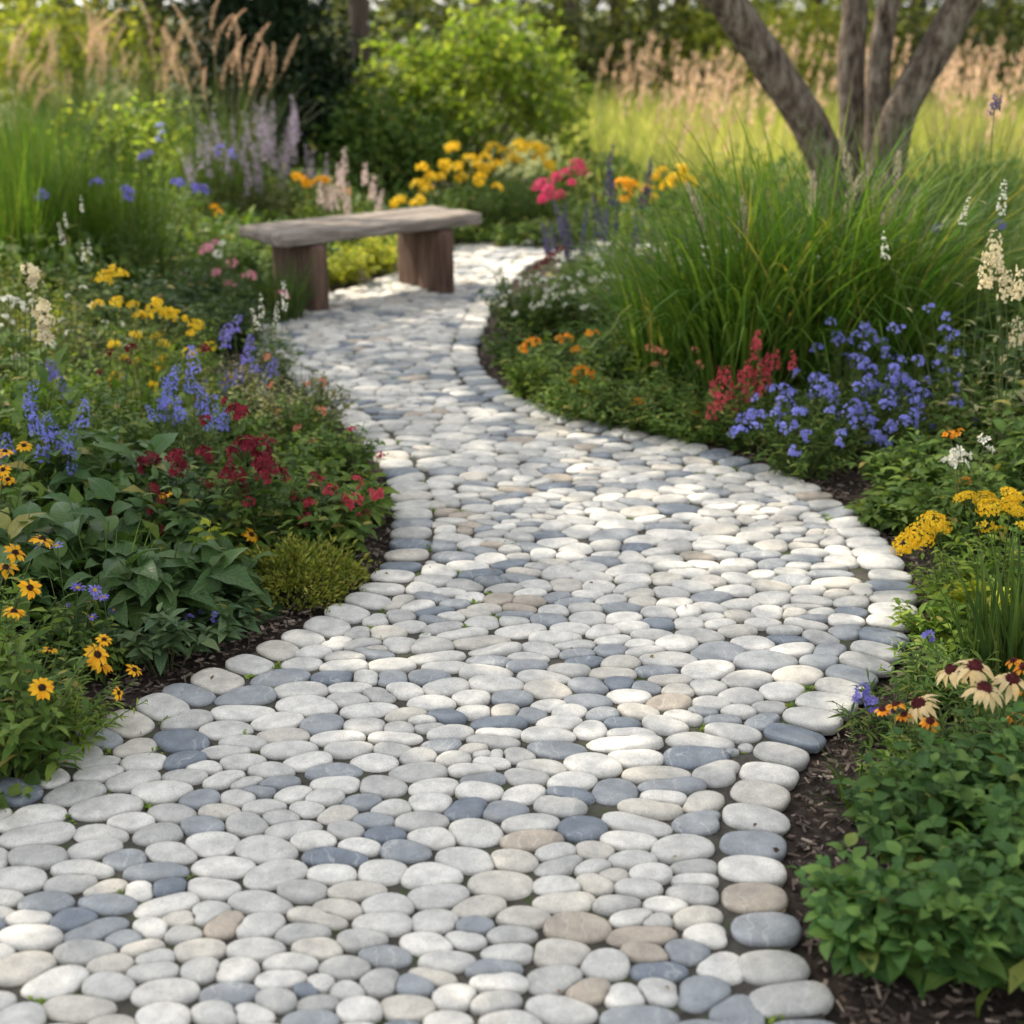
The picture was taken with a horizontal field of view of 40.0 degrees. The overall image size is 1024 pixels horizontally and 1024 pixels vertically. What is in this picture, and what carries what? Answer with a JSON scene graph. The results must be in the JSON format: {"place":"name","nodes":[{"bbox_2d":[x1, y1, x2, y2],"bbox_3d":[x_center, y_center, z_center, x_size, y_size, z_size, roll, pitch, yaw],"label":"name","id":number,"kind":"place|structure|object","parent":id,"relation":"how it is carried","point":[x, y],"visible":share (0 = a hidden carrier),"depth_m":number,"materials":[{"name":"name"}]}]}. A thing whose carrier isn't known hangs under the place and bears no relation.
{"place":"outdoors","nodes":[
{"label":"outdoors","id":0,"kind":"place"},
{"bbox_2d":[0,239,918,1023],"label":"path","id":1,"kind":"structure","parent":0,"point":[486,817],"depth_m":2.94,"materials":[{"name":"stone"}]},
{"bbox_2d":[224,248,346,322],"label":"grass tuft","id":2,"kind":"object","parent":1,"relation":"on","point":[294,308],"visible":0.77,"depth_m":6.89,"materials":[{"name":"plant"}]},
{"bbox_2d":[238,206,481,311],"bbox_3d":[-0.780,-1.331,7.448,1.252,0.449,0.465,-15,25,-36],"label":"bench","id":3,"kind":"object","parent":1,"relation":"on","point":[425,242],"visible":0.88,"depth_m":7.31,"materials":[{"name":"brown wood"}]},
{"bbox_2d":[0,177,1023,1023],"bbox_3d":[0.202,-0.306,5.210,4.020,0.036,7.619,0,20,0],"label":"bark mulch","id":4,"kind":"object","parent":0,"point":[869,998],"visible":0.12,"depth_m":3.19,"materials":[{"name":"brown wood"}]},
{"bbox_2d":[0,534,69,702],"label":"coneflower","id":5,"kind":"object","parent":4,"relation":"on","point":[23,589],"visible":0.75,"depth_m":3.11,"materials":[{"name":"green plant"}]},
{"bbox_2d":[0,502,84,630],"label":"broad leaf plant","id":6,"kind":"object","parent":4,"relation":"on","point":[29,517],"visible":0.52,"depth_m":3.51,"materials":[{"name":"green plant"}]},
{"bbox_2d":[0,379,89,533],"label":"speedwell","id":7,"kind":"object","parent":4,"relation":"on","point":[36,423],"visible":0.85,"depth_m":3.98,"materials":[{"name":"blue plant"}]},
{"bbox_2d":[0,297,89,474],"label":"phlox","id":8,"kind":"object","parent":4,"relation":"on","point":[46,334],"visible":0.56,"depth_m":4.45,"materials":[{"name":"green plant"}]},
{"bbox_2d":[0,18,94,184],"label":"plume grass","id":9,"kind":"object","parent":4,"relation":"on","point":[35,101],"depth_m":10.59,"materials":[{"name":"plant"}]},
{"bbox_2d":[0,110,103,300],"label":"tall grass","id":10,"kind":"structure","parent":4,"relation":"on","point":[6,222],"depth_m":7.25,"materials":[{"name":"plant"}]},
{"bbox_2d":[1,414,125,530],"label":"broad leaf plant","id":11,"kind":"object","parent":4,"relation":"on","point":[60,475],"visible":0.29,"depth_m":4.05,"materials":[{"name":"green plant"}]},
{"bbox_2d":[0,71,127,221],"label":"tall grass","id":12,"kind":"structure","parent":4,"relation":"on","point":[41,143],"depth_m":8.57,"materials":[{"name":"plant"}]},
{"bbox_2d":[2,541,137,685],"bbox_3d":[-1.022,0.243,3.260,0.264,0.335,0.280,14,24,34],"label":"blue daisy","id":13,"kind":"object","parent":4,"relation":"on","point":[81,639],"visible":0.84,"depth_m":3.27,"materials":[{"name":"green plant"}]},
{"bbox_2d":[0,607,141,784],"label":"coneflower","id":14,"kind":"object","parent":4,"relation":"on","point":[24,735],"visible":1,"depth_m":2.86,"materials":[{"name":"green plant"}]},
{"bbox_2d":[7,662,148,753],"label":"ferny plant","id":15,"kind":"object","parent":4,"relation":"on","point":[76,709],"visible":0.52,"depth_m":2.99,"materials":[{"name":"green plant"}]},
{"bbox_2d":[0,103,175,298],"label":"tall grass","id":16,"kind":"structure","parent":4,"relation":"on","point":[85,227],"depth_m":7.47,"materials":[{"name":"plant"}]},
{"bbox_2d":[0,4,179,189],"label":"plume grass","id":17,"kind":"object","parent":4,"relation":"on","point":[83,77],"depth_m":10.85,"materials":[{"name":"plant"}]},
{"bbox_2d":[0,477,183,634],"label":"broad leaf plant","id":18,"kind":"object","parent":4,"relation":"on","point":[63,510],"visible":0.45,"depth_m":3.54,"materials":[{"name":"green plant"}]},
{"bbox_2d":[30,86,191,198],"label":"lime shrub","id":19,"kind":"object","parent":4,"relation":"on","point":[108,121],"visible":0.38,"depth_m":10.20,"materials":[{"name":"green plant"}]},
{"bbox_2d":[26,127,206,290],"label":"tall grass","id":20,"kind":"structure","parent":4,"relation":"on","point":[141,192],"depth_m":7.63,"materials":[{"name":"plant"}]},
{"bbox_2d":[35,176,209,297],"bbox_3d":[-2.016,-1.408,7.337,0.832,0.649,0.484,-8,22,-22],"label":"cornflower","id":21,"kind":"object","parent":4,"relation":"on","point":[196,186],"visible":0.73,"depth_m":7.34,"materials":[{"name":"green plant"}]},
{"bbox_2d":[35,0,221,208],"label":"plume grass","id":22,"kind":"object","parent":4,"relation":"on","point":[158,88],"depth_m":10.60,"materials":[{"name":"plant"}]},
{"bbox_2d":[56,426,221,547],"bbox_3d":[-1.082,-0.066,4.095,0.443,0.356,0.445,0,20,0],"label":"broad leaf plant","id":23,"kind":"object","parent":4,"relation":"on","point":[158,444],"visible":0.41,"depth_m":4.01,"materials":[{"name":"green plant"}]},
{"bbox_2d":[89,295,199,415],"bbox_3d":[-1.362,-0.552,5.199,0.344,0.503,0.400,11,23,28],"label":"tickseed","id":24,"kind":"object","parent":4,"relation":"on","point":[157,306],"visible":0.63,"depth_m":5.19,"materials":[{"name":"green plant"}]},
{"bbox_2d":[85,260,219,348],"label":"leafy plant","id":25,"kind":"object","parent":4,"relation":"on","point":[172,296],"visible":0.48,"depth_m":6.29,"materials":[{"name":"green plant"}]},
{"bbox_2d":[95,602,222,676],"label":"rosette plant","id":26,"kind":"object","parent":4,"relation":"on","point":[160,641],"visible":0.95,"depth_m":3.30,"materials":[{"name":"green plant"}]},
{"bbox_2d":[58,529,260,645],"bbox_3d":[-0.899,0.192,3.546,0.491,0.282,0.468,-6,21,-17],"label":"broad leaf plant","id":27,"kind":"object","parent":4,"relation":"on","point":[144,582],"visible":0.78,"depth_m":3.44,"materials":[{"name":"green plant"}]},
{"bbox_2d":[90,75,228,195],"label":"lime shrub","id":28,"kind":"object","parent":4,"relation":"on","point":[144,128],"visible":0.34,"depth_m":10.14,"materials":[{"name":"green plant"}]},
{"bbox_2d":[109,445,240,545],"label":"burgundy flower plant","id":29,"kind":"object","parent":4,"relation":"on","point":[181,464],"visible":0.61,"depth_m":3.92,"materials":[{"name":"green plant"}]},
{"bbox_2d":[145,344,240,489],"bbox_3d":[-0.993,-0.276,4.407,0.312,0.524,0.320,0,20,0],"label":"speedwell","id":30,"kind":"object","parent":4,"relation":"on","point":[165,400],"visible":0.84,"depth_m":4.39,"materials":[{"name":"blue plant"}]},
{"bbox_2d":[128,476,258,549],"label":"coneflower","id":31,"kind":"object","parent":4,"relation":"on","point":[186,524],"visible":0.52,"depth_m":3.82,"materials":[{"name":"green plant"}]},
{"bbox_2d":[102,0,326,238],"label":"plume grass","id":32,"kind":"object","parent":4,"relation":"on","point":[235,164],"depth_m":9.27,"materials":[{"name":"plant"}]},
{"bbox_2d":[153,530,289,645],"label":"broad leaf plant","id":33,"kind":"object","parent":4,"relation":"on","point":[230,553],"visible":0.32,"depth_m":3.58,"materials":[{"name":"green plant"}]},
{"bbox_2d":[174,588,271,644],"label":"rosette plant","id":34,"kind":"object","parent":4,"relation":"on","point":[246,605],"visible":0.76,"depth_m":3.49,"materials":[{"name":"green plant"}]},
{"bbox_2d":[178,388,280,472],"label":"leafy plant","id":35,"kind":"object","parent":4,"relation":"on","point":[253,429],"visible":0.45,"depth_m":4.68,"materials":[{"name":"green plant"}]},
{"bbox_2d":[190,397,321,551],"bbox_3d":[-0.731,-0.095,3.932,0.385,0.511,0.416,0,20,0],"label":"burgundy flower plant","id":36,"kind":"object","parent":4,"relation":"on","point":[245,505],"visible":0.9,"depth_m":3.89,"materials":[{"name":"green plant"}]},
{"bbox_2d":[159,0,397,202],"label":"evergreen tree","id":37,"kind":"object","parent":4,"relation":"on","point":[279,16],"visible":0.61,"depth_m":10.56,"materials":[{"name":"green plant"}]},
{"bbox_2d":[236,95,328,219],"bbox_3d":[-1.503,-2.280,9.304,0.560,0.943,0.514,0,20,0],"label":"catmint","id":38,"kind":"object","parent":4,"relation":"on","point":[294,130],"visible":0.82,"depth_m":9.26,"materials":[{"name":"purple plant"}]},
{"bbox_2d":[231,527,387,613],"bbox_3d":[-0.591,0.137,3.780,0.512,0.156,0.448,0,20,0],"label":"sedum mound","id":39,"kind":"object","parent":4,"relation":"on","point":[306,559],"visible":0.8,"depth_m":3.72,"materials":[{"name":"green plant"}]},
{"bbox_2d":[267,460,389,558],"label":"red flower plant","id":40,"kind":"object","parent":4,"relation":"on","point":[341,522],"visible":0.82,"depth_m":4.01,"materials":[{"name":"green plant"}]},
{"bbox_2d":[310,416,391,486],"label":"edge plant","id":41,"kind":"object","parent":4,"relation":"on","point":[359,453],"visible":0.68,"depth_m":4.60,"materials":[{"name":"green plant"}]},
{"bbox_2d":[284,74,505,205],"bbox_3d":[-0.870,-2.863,10.829,1.659,0.995,1.786,0,20,0],"label":"green shrub","id":42,"kind":"object","parent":4,"relation":"on","point":[379,137],"visible":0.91,"depth_m":10.44,"materials":[{"name":"green plant"}]},
{"bbox_2d":[438,140,504,236],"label":"tall yellow flower","id":43,"kind":"object","parent":4,"relation":"on","point":[470,199],"visible":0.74,"depth_m":9.19,"materials":[{"name":"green plant"}]},
{"bbox_2d":[329,0,617,183],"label":"flowering shrub","id":44,"kind":"object","parent":4,"relation":"on","point":[512,72],"visible":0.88,"depth_m":10.98,"materials":[{"name":"green plant"}]},
{"bbox_2d":[472,138,546,237],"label":"tall yellow flower","id":45,"kind":"object","parent":4,"relation":"on","point":[512,200],"visible":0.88,"depth_m":9.38,"materials":[{"name":"green plant"}]},
{"bbox_2d":[498,332,573,400],"bbox_3d":[0.078,-0.574,5.591,0.296,0.280,0.284,9,22,24],"label":"marigold","id":46,"kind":"object","parent":4,"relation":"on","point":[522,380],"visible":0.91,"depth_m":5.59,"materials":[{"name":"green plant"}]},
{"bbox_2d":[496,271,597,351],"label":"white flower bush","id":47,"kind":"object","parent":4,"relation":"on","point":[538,323],"visible":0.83,"depth_m":6.31,"materials":[{"name":"green plant"}]},
{"bbox_2d":[531,158,608,249],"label":"magenta flower plant","id":48,"kind":"object","parent":4,"relation":"on","point":[545,186],"visible":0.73,"depth_m":8.85,"materials":[{"name":"green plant"}]},
{"bbox_2d":[527,245,632,344],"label":"white flower bush","id":49,"kind":"object","parent":4,"relation":"on","point":[547,259],"visible":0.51,"depth_m":6.38,"materials":[{"name":"green plant"}]},
{"bbox_2d":[524,366,639,421],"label":"ferny foliage","id":50,"kind":"object","parent":4,"relation":"on","point":[573,407],"visible":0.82,"depth_m":5.28,"materials":[{"name":"green plant"}]},
{"bbox_2d":[569,144,662,315],"bbox_3d":[0.522,-1.385,6.974,0.470,0.853,0.430,0,20,0],"label":"salvia","id":51,"kind":"object","parent":4,"relation":"on","point":[611,183],"visible":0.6,"depth_m":6.96,"materials":[{"name":"green plant"}]},
{"bbox_2d":[572,372,682,434],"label":"ferny foliage","id":52,"kind":"object","parent":4,"relation":"on","point":[640,401],"visible":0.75,"depth_m":5.17,"materials":[{"name":"green plant"}]},
{"bbox_2d":[516,185,808,394],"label":"fountain grass","id":53,"kind":"object","parent":4,"relation":"on","point":[642,340],"depth_m":5.63,"materials":[{"name":"plant"}]},
{"bbox_2d":[621,380,745,445],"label":"ferny foliage","id":54,"kind":"object","parent":4,"relation":"on","point":[702,431],"visible":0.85,"depth_m":5.03,"materials":[{"name":"green plant"}]},
{"bbox_2d":[697,365,786,454],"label":"red spire plant","id":55,"kind":"object","parent":4,"relation":"on","point":[734,445],"visible":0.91,"depth_m":4.92,"materials":[{"name":"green plant"}]},
{"bbox_2d":[518,112,980,412],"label":"fountain grass","id":56,"kind":"object","parent":4,"relation":"on","point":[718,348],"depth_m":5.25,"materials":[{"name":"plant"}]},
{"bbox_2d":[729,329,815,452],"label":"red spire plant","id":57,"kind":"object","parent":4,"relation":"on","point":[755,346],"visible":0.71,"depth_m":4.96,"materials":[{"name":"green plant"}]},
{"bbox_2d":[727,382,879,480],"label":"blue flower plant","id":58,"kind":"object","parent":4,"relation":"on","point":[803,462],"visible":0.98,"depth_m":4.66,"materials":[{"name":"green plant"}]},
{"bbox_2d":[601,89,1022,411],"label":"fountain grass","id":59,"kind":"object","parent":4,"relation":"on","point":[843,311],"depth_m":5.24,"materials":[{"name":"plant"}]},
{"bbox_2d":[638,114,1023,406],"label":"fountain grass","id":60,"kind":"object","parent":4,"relation":"on","point":[911,335],"depth_m":5.34,"materials":[{"name":"plant"}]},
{"bbox_2d":[704,0,982,255],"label":"multi stem tree","id":61,"kind":"object","parent":4,"relation":"on","point":[766,58],"visible":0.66,"depth_m":8.14,"materials":[{"name":"grey plant"}]},
{"bbox_2d":[774,317,913,443],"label":"blue flower plant","id":62,"kind":"object","parent":4,"relation":"on","point":[837,340],"visible":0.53,"depth_m":5.01,"materials":[{"name":"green plant"}]},
{"bbox_2d":[775,353,935,470],"bbox_3d":[1.184,-0.353,4.811,0.520,0.396,0.484,10,22,25],"label":"blue flower plant","id":63,"kind":"object","parent":4,"relation":"on","point":[893,370],"visible":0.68,"depth_m":4.78,"materials":[{"name":"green plant"}]},
{"bbox_2d":[784,832,964,1001],"bbox_3d":[0.603,0.654,2.304,0.298,0.215,0.294,0,20,0],"label":"mint","id":64,"kind":"object","parent":4,"relation":"on","point":[839,908],"visible":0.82,"depth_m":2.25,"materials":[{"name":"green plant"}]},
{"bbox_2d":[843,489,925,536],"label":"leafy bush","id":65,"kind":"object","parent":4,"relation":"on","point":[882,513],"visible":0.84,"depth_m":4.22,"materials":[{"name":"green plant"}]},
{"bbox_2d":[826,629,959,752],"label":"violet sprig plant","id":66,"kind":"object","parent":4,"relation":"on","point":[869,698],"visible":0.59,"depth_m":3.01,"materials":[{"name":"green plant"}]},
{"bbox_2d":[844,427,972,502],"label":"leafy bush","id":67,"kind":"object","parent":4,"relation":"on","point":[902,471],"visible":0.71,"depth_m":4.40,"materials":[{"name":"green plant"}]},
{"bbox_2d":[835,354,981,466],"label":"blue flower plant","id":68,"kind":"object","parent":4,"relation":"on","point":[903,417],"visible":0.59,"depth_m":4.76,"materials":[{"name":"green plant"}]},
{"bbox_2d":[799,145,1023,377],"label":"dark grass","id":69,"kind":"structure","parent":4,"relation":"on","point":[961,317],"depth_m":5.77,"materials":[{"name":"plant"}]},
{"bbox_2d":[830,737,995,875],"bbox_3d":[0.752,0.541,2.576,0.335,0.243,0.355,0,20,0],"label":"mint","id":70,"kind":"object","parent":4,"relation":"on","point":[877,812],"visible":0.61,"depth_m":2.54,"materials":[{"name":"green plant"}]},
{"bbox_2d":[826,820,1023,991],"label":"mint","id":71,"kind":"object","parent":4,"relation":"on","point":[975,947],"visible":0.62,"depth_m":2.22,"materials":[{"name":"green plant"}]},
{"bbox_2d":[839,88,1023,268],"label":"dark grass","id":72,"kind":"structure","parent":4,"relation":"on","point":[987,169],"depth_m":7.29,"materials":[{"name":"plant"}]},
{"bbox_2d":[886,303,992,452],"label":"blue flower plant","id":73,"kind":"object","parent":4,"relation":"on","point":[937,364],"visible":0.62,"depth_m":4.83,"materials":[{"name":"green plant"}]},
{"bbox_2d":[880,93,1007,451],"bbox_3d":[1.405,-0.715,4.570,0.434,1.238,0.212,0,20,0],"label":"cream spire plant","id":74,"kind":"object","parent":4,"relation":"on","point":[998,107],"visible":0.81,"depth_m":4.62,"materials":[{"name":"green plant"}]},
{"bbox_2d":[888,588,1001,663],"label":"plant","id":75,"kind":"object","parent":4,"relation":"on","point":[906,617],"visible":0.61,"depth_m":3.44,"materials":[{"name":"green plant"}]},
{"bbox_2d":[889,510,1010,613],"bbox_3d":[1.131,0.133,3.627,0.325,0.302,0.318,0,20,0],"label":"yarrow","id":76,"kind":"object","parent":4,"relation":"on","point":[929,526],"visible":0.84,"depth_m":3.60,"materials":[{"name":"yellow plant"}]},
{"bbox_2d":[877,632,1023,733],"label":"violet sprig plant","id":77,"kind":"object","parent":4,"relation":"on","point":[928,680],"visible":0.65,"depth_m":3.17,"materials":[{"name":"green plant"}]},
{"bbox_2d":[878,707,1023,850],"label":"mint","id":78,"kind":"object","parent":4,"relation":"on","point":[965,741],"visible":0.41,"depth_m":2.58,"materials":[{"name":"green plant"}]},
{"bbox_2d":[886,455,1023,550],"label":"leafy bush","id":79,"kind":"object","parent":4,"relation":"on","point":[909,503],"visible":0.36,"depth_m":4.08,"materials":[{"name":"green plant"}]},
{"bbox_2d":[888,658,1023,760],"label":"cream coneflower","id":80,"kind":"object","parent":4,"relation":"on","point":[919,707],"visible":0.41,"depth_m":2.75,"materials":[{"name":"beige plant"}]},
{"bbox_2d":[906,783,1023,958],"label":"mint","id":81,"kind":"object","parent":4,"relation":"on","point":[999,826],"visible":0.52,"depth_m":2.31,"materials":[{"name":"green plant"}]},
{"bbox_2d":[919,428,1011,558],"bbox_3d":[1.304,-0.048,3.981,0.295,0.395,0.262,0,20,0],"label":"valerian","id":82,"kind":"object","parent":4,"relation":"on","point":[954,458],"visible":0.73,"depth_m":3.98,"materials":[{"name":"green plant"}]},
{"bbox_2d":[910,316,1023,413],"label":"leafy bush","id":83,"kind":"object","parent":4,"relation":"on","point":[926,340],"visible":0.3,"depth_m":5.20,"materials":[{"name":"green plant"}]},
{"bbox_2d":[917,389,1020,476],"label":"leafy bush","id":84,"kind":"object","parent":4,"relation":"on","point":[950,425],"visible":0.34,"depth_m":4.63,"materials":[{"name":"green plant"}]},
{"bbox_2d":[925,537,1023,681],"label":"iris","id":85,"kind":"object","parent":4,"relation":"on","point":[981,604],"visible":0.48,"depth_m":3.27,"materials":[{"name":"green plant"}]},
{"bbox_2d":[932,701,1023,826],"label":"mint","id":86,"kind":"object","parent":4,"relation":"on","point":[1013,752],"visible":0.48,"depth_m":2.57,"materials":[{"name":"green plant"}]},
{"bbox_2d":[944,486,1023,596],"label":"yarrow","id":87,"kind":"object","parent":4,"relation":"on","point":[1013,507],"visible":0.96,"depth_m":3.67,"materials":[{"name":"yellow plant"}]},
{"bbox_2d":[945,521,1023,701],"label":"iris","id":88,"kind":"object","parent":4,"relation":"on","point":[1012,620],"visible":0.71,"depth_m":3.18,"materials":[{"name":"green plant"}]},
{"bbox_2d":[970,230,1023,471],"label":"cream spire plant","id":89,"kind":"object","parent":4,"relation":"on","point":[993,258],"visible":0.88,"depth_m":4.31,"materials":[{"name":"white plant"}]},
{"bbox_2d":[0,9,1023,177],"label":"ground","id":90,"kind":"structure","parent":0,"point":[549,154],"depth_m":19.99,"materials":[{"name":"green plant"}]},
{"bbox_2d":[0,0,214,141],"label":"wild bush","id":91,"kind":"object","parent":90,"relation":"on","point":[36,24],"visible":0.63,"depth_m":15.87,"materials":[{"name":"green plant"}]},
{"bbox_2d":[2,0,307,118],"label":"wild bush","id":92,"kind":"object","parent":90,"relation":"on","point":[176,32],"visible":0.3,"depth_m":17.27,"materials":[{"name":"green plant"}]},
{"bbox_2d":[292,0,533,106],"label":"wild bush","id":93,"kind":"object","parent":90,"relation":"on","point":[400,12],"visible":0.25,"depth_m":17.10,"materials":[{"name":"green plant"}]},
{"bbox_2d":[0,142,1023,1023],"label":"undergrowth","id":94,"kind":"object","parent":90,"relation":"on","point":[224,224],"visible":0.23,"depth_m":6.96,"materials":[{"name":"green plant"}]},
{"bbox_2d":[405,0,661,115],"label":"wild bush","id":95,"kind":"object","parent":90,"relation":"on","point":[544,26],"visible":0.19,"depth_m":18.35,"materials":[{"name":"green plant"}]},
{"bbox_2d":[499,0,761,119],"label":"wild bush","id":96,"kind":"object","parent":90,"relation":"on","point":[621,37],"visible":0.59,"depth_m":18.11,"materials":[{"name":"green plant"}]},
{"bbox_2d":[633,0,874,122],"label":"wild bush","id":97,"kind":"object","parent":90,"relation":"on","point":[702,57],"visible":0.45,"depth_m":18.20,"materials":[{"name":"green plant"}]},
{"bbox_2d":[551,67,1023,220],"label":"meadow grass","id":98,"kind":"structure","parent":90,"relation":"on","point":[607,138],"depth_m":13.96,"materials":[{"name":"green plant"}]},
{"bbox_2d":[593,17,1023,188],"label":"meadow seedheads","id":99,"kind":"object","parent":90,"relation":"on","point":[728,87],"visible":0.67,"depth_m":13.56,"materials":[{"name":"beige plant"}]},
{"bbox_2d":[749,0,937,109],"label":"wild bush","id":100,"kind":"object","parent":90,"relation":"on","point":[822,18],"visible":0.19,"depth_m":19.21,"materials":[{"name":"green plant"}]},
{"bbox_2d":[832,0,1023,105],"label":"wild bush","id":101,"kind":"object","parent":90,"relation":"on","point":[900,42],"visible":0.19,"depth_m":18.95,"materials":[{"name":"green plant"}]},
{"bbox_2d":[891,0,1023,109],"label":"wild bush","id":102,"kind":"object","parent":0,"point":[1018,20],"visible":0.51,"depth_m":18.20,"materials":[{"name":"green plant"}]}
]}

